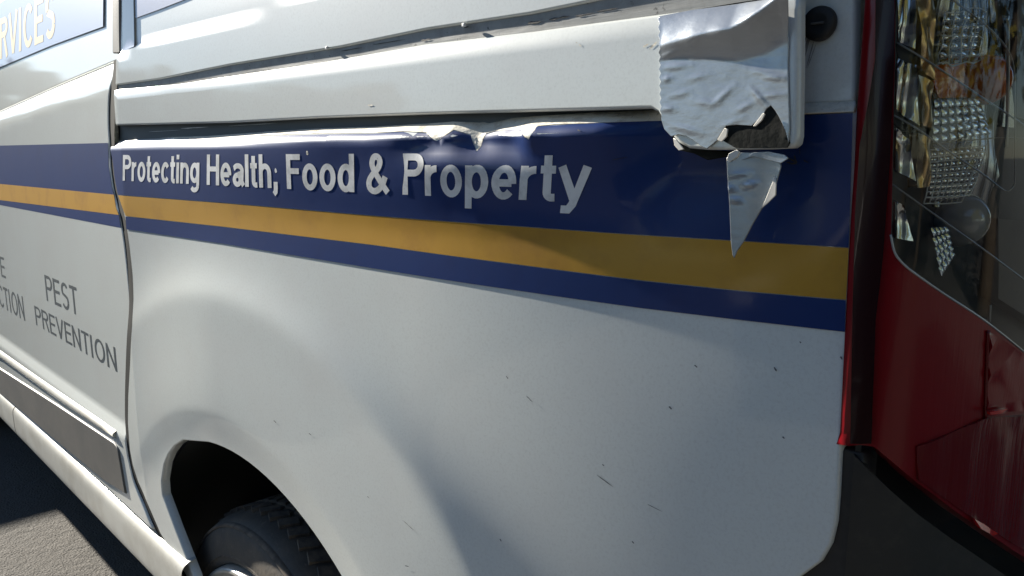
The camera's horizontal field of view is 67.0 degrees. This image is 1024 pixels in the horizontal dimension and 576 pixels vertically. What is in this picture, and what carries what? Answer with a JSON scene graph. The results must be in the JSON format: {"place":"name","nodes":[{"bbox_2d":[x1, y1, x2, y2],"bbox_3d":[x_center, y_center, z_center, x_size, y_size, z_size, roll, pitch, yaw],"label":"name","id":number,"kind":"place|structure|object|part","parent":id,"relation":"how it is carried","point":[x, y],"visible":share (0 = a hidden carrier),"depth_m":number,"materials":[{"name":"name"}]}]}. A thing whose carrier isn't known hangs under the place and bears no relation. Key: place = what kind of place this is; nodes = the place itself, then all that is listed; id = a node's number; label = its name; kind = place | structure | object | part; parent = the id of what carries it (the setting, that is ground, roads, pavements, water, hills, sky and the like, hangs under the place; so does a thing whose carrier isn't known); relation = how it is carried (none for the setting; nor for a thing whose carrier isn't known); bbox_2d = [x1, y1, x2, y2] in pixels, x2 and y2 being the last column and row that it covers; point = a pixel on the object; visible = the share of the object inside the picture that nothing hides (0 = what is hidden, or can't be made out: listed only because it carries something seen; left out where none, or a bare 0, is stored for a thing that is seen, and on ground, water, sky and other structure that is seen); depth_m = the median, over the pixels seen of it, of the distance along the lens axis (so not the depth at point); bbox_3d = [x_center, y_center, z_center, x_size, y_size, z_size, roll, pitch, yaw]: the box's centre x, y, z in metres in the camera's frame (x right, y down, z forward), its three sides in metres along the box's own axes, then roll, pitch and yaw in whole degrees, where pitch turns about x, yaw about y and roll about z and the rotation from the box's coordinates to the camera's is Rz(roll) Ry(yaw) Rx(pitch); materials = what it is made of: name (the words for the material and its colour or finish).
{"place":"outdoors","nodes":[
{"label":"outdoors","id":0,"kind":"place"},
{"bbox_2d":[0,419,152,575],"bbox_3d":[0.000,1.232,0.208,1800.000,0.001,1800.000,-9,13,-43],"label":"ground","id":1,"kind":"structure","parent":0,"point":[51,524],"depth_m":2.63,"materials":[{"name":"grey asphalt"}]},
{"bbox_2d":[0,0,1023,575],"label":"cargo van","id":2,"kind":"object","parent":1,"relation":"on","point":[382,288],"visible":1,"depth_m":0.81,"materials":[{"name":"white paint"}]},
{"bbox_3d":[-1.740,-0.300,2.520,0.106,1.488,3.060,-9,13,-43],"label":"sliding door","id":3,"kind":"part","parent":2,"relation":"part of","materials":[{"name":"white paint"}]},
{"bbox_2d":[658,0,789,257],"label":"duct tape","id":4,"kind":"object","parent":2,"relation":"attached to","point":[721,68],"visible":1,"depth_m":0.61,"materials":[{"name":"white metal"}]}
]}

